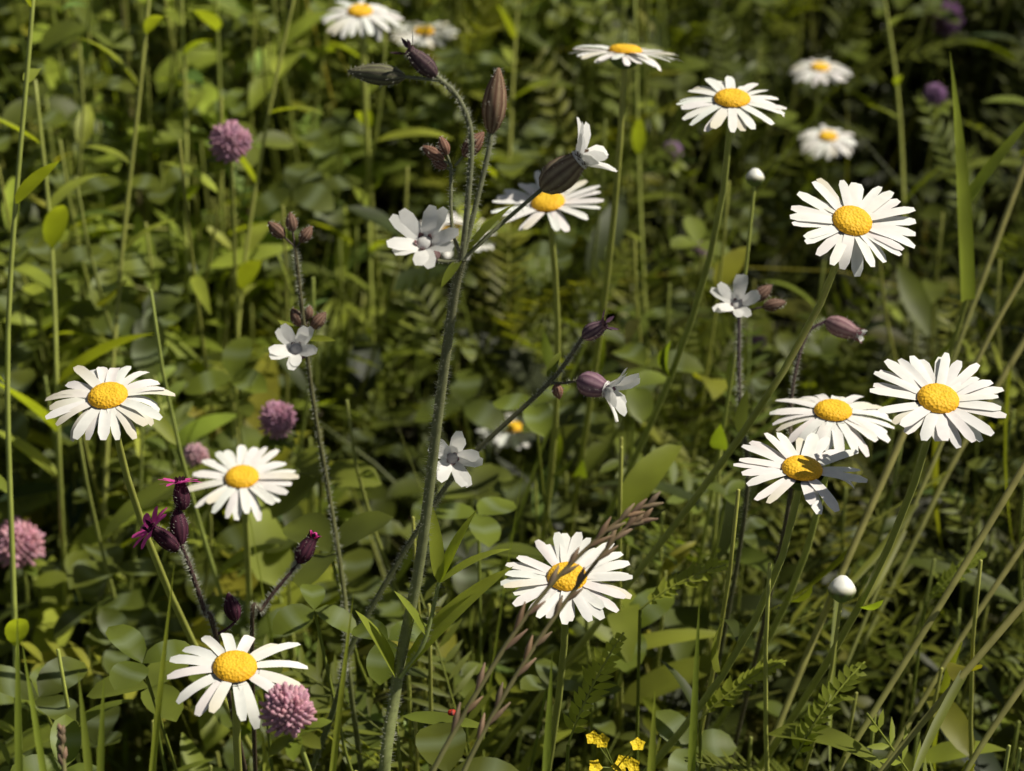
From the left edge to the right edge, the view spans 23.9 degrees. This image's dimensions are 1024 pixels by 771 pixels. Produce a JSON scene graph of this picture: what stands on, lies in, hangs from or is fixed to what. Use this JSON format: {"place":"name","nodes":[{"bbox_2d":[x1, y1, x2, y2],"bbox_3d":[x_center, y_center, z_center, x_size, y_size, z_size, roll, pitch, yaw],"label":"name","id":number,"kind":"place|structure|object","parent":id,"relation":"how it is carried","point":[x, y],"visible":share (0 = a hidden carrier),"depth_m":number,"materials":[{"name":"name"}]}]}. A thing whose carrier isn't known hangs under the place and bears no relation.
{"place":"outdoors","nodes":[
{"label":"outdoors","id":0,"kind":"place"},
{"bbox_2d":[0,0,1023,770],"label":"fern","id":1,"kind":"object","parent":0,"point":[890,166],"depth_m":1.62,"materials":[{"name":"green plant"}]},
{"bbox_2d":[37,5,1017,762],"bbox_3d":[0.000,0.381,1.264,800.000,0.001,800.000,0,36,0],"label":"ground","id":2,"kind":"structure","parent":0,"point":[447,425],"depth_m":1.89,"materials":[{"name":"soil"}]},
{"bbox_2d":[0,516,47,732],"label":"red clover","id":3,"kind":"object","parent":2,"relation":"on","point":[29,536],"visible":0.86,"depth_m":1.20,"materials":[{"name":"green plant"}]},
{"bbox_2d":[45,365,261,767],"bbox_3d":[-0.112,0.194,1.086,0.146,0.512,0.050,-20,40,-25],"label":"oxeye daisy","id":4,"kind":"object","parent":2,"relation":"on","point":[111,397],"visible":0.99,"depth_m":0.92,"materials":[{"name":"white plant"}]},
{"bbox_2d":[156,442,223,768],"bbox_3d":[-0.172,0.167,1.261,0.069,0.349,0.020,0,36,0],"label":"red clover","id":5,"kind":"object","parent":2,"relation":"on","point":[195,454],"visible":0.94,"depth_m":1.17,"materials":[{"name":"green plant"}]},
{"bbox_2d":[132,475,320,770],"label":"red campion","id":6,"kind":"object","parent":2,"relation":"on","point":[174,539],"visible":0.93,"depth_m":0.90,"materials":[{"name":"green plant"}]},
{"bbox_2d":[206,120,256,615],"bbox_3d":[-0.142,0.053,1.328,0.027,0.455,0.024,15,38,19],"label":"red clover","id":7,"kind":"object","parent":2,"relation":"on","point":[231,141],"visible":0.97,"depth_m":1.20,"materials":[{"name":"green plant"}]},
{"bbox_2d":[167,633,307,770],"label":"oxeye daisy","id":8,"kind":"object","parent":2,"relation":"on","point":[237,672],"visible":0.98,"depth_m":0.83,"materials":[{"name":"white plant"}]},
{"bbox_2d":[188,445,298,721],"bbox_3d":[-0.121,0.186,1.203,0.052,0.387,0.081,0,36,0],"label":"oxeye daisy","id":9,"kind":"object","parent":2,"relation":"on","point":[244,477],"visible":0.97,"depth_m":1.08,"materials":[{"name":"white plant"}]},
{"bbox_2d":[258,400,322,679],"bbox_3d":[-0.108,0.146,1.276,0.021,0.366,0.061,10,37,14],"label":"red clover","id":10,"kind":"object","parent":2,"relation":"on","point":[277,420],"visible":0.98,"depth_m":1.16,"materials":[{"name":"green plant"}]},
{"bbox_2d":[258,681,331,770],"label":"red clover","id":11,"kind":"object","parent":2,"relation":"on","point":[291,710],"visible":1,"depth_m":0.80,"materials":[{"name":"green plant"}]},
{"bbox_2d":[267,212,363,770],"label":"white campion","id":12,"kind":"object","parent":2,"relation":"on","point":[297,349],"visible":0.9,"depth_m":0.98,"materials":[{"name":"green plant"}]},
{"bbox_2d":[15,491,699,770],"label":"grass spikes","id":13,"kind":"object","parent":2,"relation":"on","point":[530,648],"depth_m":0.80,"materials":[{"name":"green plant"}]},
{"bbox_2d":[321,0,407,541],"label":"oxeye daisy","id":14,"kind":"object","parent":2,"relation":"on","point":[361,16],"visible":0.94,"depth_m":1.37,"materials":[{"name":"green plant"}]},
{"bbox_2d":[391,21,458,364],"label":"oxeye daisy","id":15,"kind":"object","parent":2,"relation":"on","point":[423,34],"visible":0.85,"depth_m":1.55,"materials":[{"name":"white plant"}]},
{"bbox_2d":[419,212,495,502],"bbox_3d":[-0.032,0.035,1.459,0.046,0.331,0.086,0,36,0],"label":"campion","id":16,"kind":"object","parent":2,"relation":"on","point":[485,246],"visible":0.22,"depth_m":1.36,"materials":[{"name":"white plant"}]},
{"bbox_2d":[310,309,639,770],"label":"white campion","id":17,"kind":"object","parent":2,"relation":"on","point":[456,458],"visible":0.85,"depth_m":0.93,"materials":[{"name":"green plant"}]},
{"bbox_2d":[347,32,616,770],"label":"white campion","id":18,"kind":"object","parent":2,"relation":"on","point":[427,241],"visible":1,"depth_m":0.84,"materials":[{"name":"green plant"}]},
{"bbox_2d":[0,0,1023,770],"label":"clover leaves","id":19,"kind":"object","parent":2,"relation":"on","point":[132,622],"visible":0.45,"depth_m":1.33,"materials":[{"name":"green plant"}]},
{"bbox_2d":[0,0,1023,770],"bbox_3d":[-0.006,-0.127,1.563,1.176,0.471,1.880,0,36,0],"label":"meadow forbs","id":20,"kind":"object","parent":2,"relation":"on","point":[958,730],"visible":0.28,"depth_m":1.35,"materials":[{"name":"green plant"}]},
{"bbox_2d":[0,0,1023,770],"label":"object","id":21,"kind":"object","parent":2,"relation":"on","point":[858,364],"visible":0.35,"depth_m":1.41,"materials":[{"name":"green plant"}]},
{"bbox_2d":[0,0,1023,770],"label":"broadleaf herbs","id":22,"kind":"object","parent":2,"relation":"on","point":[208,728],"visible":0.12,"depth_m":1.50,"materials":[{"name":"green plant"}]},
{"bbox_2d":[477,413,547,543],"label":"oxeye daisy","id":23,"kind":"object","parent":2,"relation":"on","point":[514,435],"visible":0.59,"depth_m":1.40,"materials":[{"name":"white plant"}]},
{"bbox_2d":[491,171,603,760],"bbox_3d":[0.013,0.104,1.230,0.051,0.487,0.072,-6,36,-8],"label":"oxeye daisy","id":24,"kind":"object","parent":2,"relation":"on","point":[550,208],"visible":0.77,"depth_m":1.09,"materials":[{"name":"white plant"}]},
{"bbox_2d":[500,532,632,770],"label":"oxeye daisy","id":25,"kind":"object","parent":2,"relation":"on","point":[530,577],"visible":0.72,"depth_m":0.92,"materials":[{"name":"white plant"}]},
{"bbox_2d":[586,730,644,770],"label":"yellow flowers","id":26,"kind":"object","parent":2,"relation":"on","point":[621,763],"visible":1,"depth_m":0.88,"materials":[{"name":"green plant"}]},
{"bbox_2d":[568,44,679,535],"bbox_3d":[0.035,0.047,1.261,0.046,0.545,0.120,-16,39,-21],"label":"oxeye daisy","id":27,"kind":"object","parent":2,"relation":"on","point":[623,57],"visible":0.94,"depth_m":1.10,"materials":[{"name":"green plant"}]},
{"bbox_2d":[528,76,786,745],"bbox_3d":[0.065,0.078,1.206,0.047,0.558,0.156,-18,40,-23],"label":"oxeye daisy","id":28,"kind":"object","parent":2,"relation":"on","point":[729,101],"visible":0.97,"depth_m":1.02,"materials":[{"name":"white plant"}]},
{"bbox_2d":[650,140,712,363],"bbox_3d":[0.119,-0.035,1.587,0.067,0.294,0.023,-7,36,-9],"label":"red clover","id":29,"kind":"object","parent":2,"relation":"on","point":[674,164],"visible":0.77,"depth_m":1.50,"materials":[{"name":"green plant"}]},
{"bbox_2d":[465,178,915,759],"bbox_3d":[0.038,0.153,1.092,0.234,0.570,0.049,6,36,8],"label":"oxeye daisy","id":30,"kind":"object","parent":2,"relation":"on","point":[853,226],"visible":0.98,"depth_m":0.92,"materials":[{"name":"white plant"}]},
{"bbox_2d":[686,241,721,356],"bbox_3d":[0.140,0.009,1.569,0.063,0.244,0.023,0,36,0],"label":"red clover","id":31,"kind":"object","parent":2,"relation":"on","point":[698,253],"visible":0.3,"depth_m":1.50,"materials":[{"name":"green plant"}]},
{"bbox_2d":[734,335,775,475],"bbox_3d":[0.141,0.059,1.490,0.021,0.255,0.071,-3,36,-4],"label":"red clover","id":32,"kind":"object","parent":2,"relation":"on","point":[757,352],"visible":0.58,"depth_m":1.40,"materials":[{"name":"green plant"}]},
{"bbox_2d":[643,432,867,770],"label":"oxeye daisy","id":33,"kind":"object","parent":2,"relation":"on","point":[799,469],"visible":1,"depth_m":0.90,"materials":[{"name":"white plant"}]},
{"bbox_2d":[690,168,855,770],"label":"daisy buds","id":34,"kind":"object","parent":2,"relation":"on","point":[841,589],"visible":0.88,"depth_m":1.06,"materials":[{"name":"green plant"}]},
{"bbox_2d":[702,274,866,770],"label":"white campion","id":35,"kind":"object","parent":2,"relation":"on","point":[738,301],"visible":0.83,"depth_m":1.01,"materials":[{"name":"green plant"}]},
{"bbox_2d":[563,54,1023,770],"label":"grass","id":36,"kind":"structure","parent":2,"relation":"on","point":[967,192],"depth_m":1.03,"materials":[{"name":"green plant"}]},
{"bbox_2d":[711,394,893,728],"bbox_3d":[0.086,0.184,1.129,0.153,0.477,0.046,22,41,27],"label":"oxeye daisy","id":37,"kind":"object","parent":2,"relation":"on","point":[834,419],"visible":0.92,"depth_m":0.97,"materials":[{"name":"white plant"}]},
{"bbox_2d":[760,59,851,313],"bbox_3d":[0.208,-0.122,1.731,0.045,0.266,0.080,0,36,0],"label":"oxeye daisy","id":38,"kind":"object","parent":2,"relation":"on","point":[818,70],"visible":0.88,"depth_m":1.64,"materials":[{"name":"white plant"}]},
{"bbox_2d":[766,124,855,375],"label":"oxeye daisy","id":39,"kind":"object","parent":2,"relation":"on","point":[830,140],"visible":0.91,"depth_m":1.56,"materials":[{"name":"white plant"}]},
{"bbox_2d":[754,352,1006,770],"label":"oxeye daisy","id":40,"kind":"object","parent":2,"relation":"on","point":[944,396],"visible":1,"depth_m":0.88,"materials":[{"name":"white plant"}]},
{"bbox_2d":[875,154,900,185],"bbox_3d":[0.302,-0.184,2.023,0.028,0.031,0.055,-26,43,-31],"label":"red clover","id":41,"kind":"object","parent":2,"relation":"on","point":[884,157],"visible":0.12,"depth_m":2.01,"materials":[{"name":"green plant"}]},
{"bbox_2d":[868,82,952,357],"bbox_3d":[0.251,-0.064,1.602,0.059,0.323,0.022,26,44,32],"label":"red clover","id":42,"kind":"object","parent":2,"relation":"on","point":[935,94],"visible":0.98,"depth_m":1.50,"materials":[{"name":"green plant"}]},
{"bbox_2d":[926,0,963,151],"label":"red clover","id":43,"kind":"object","parent":2,"relation":"on","point":[945,28],"visible":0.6,"depth_m":1.77,"materials":[{"name":"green plant"}]}
]}

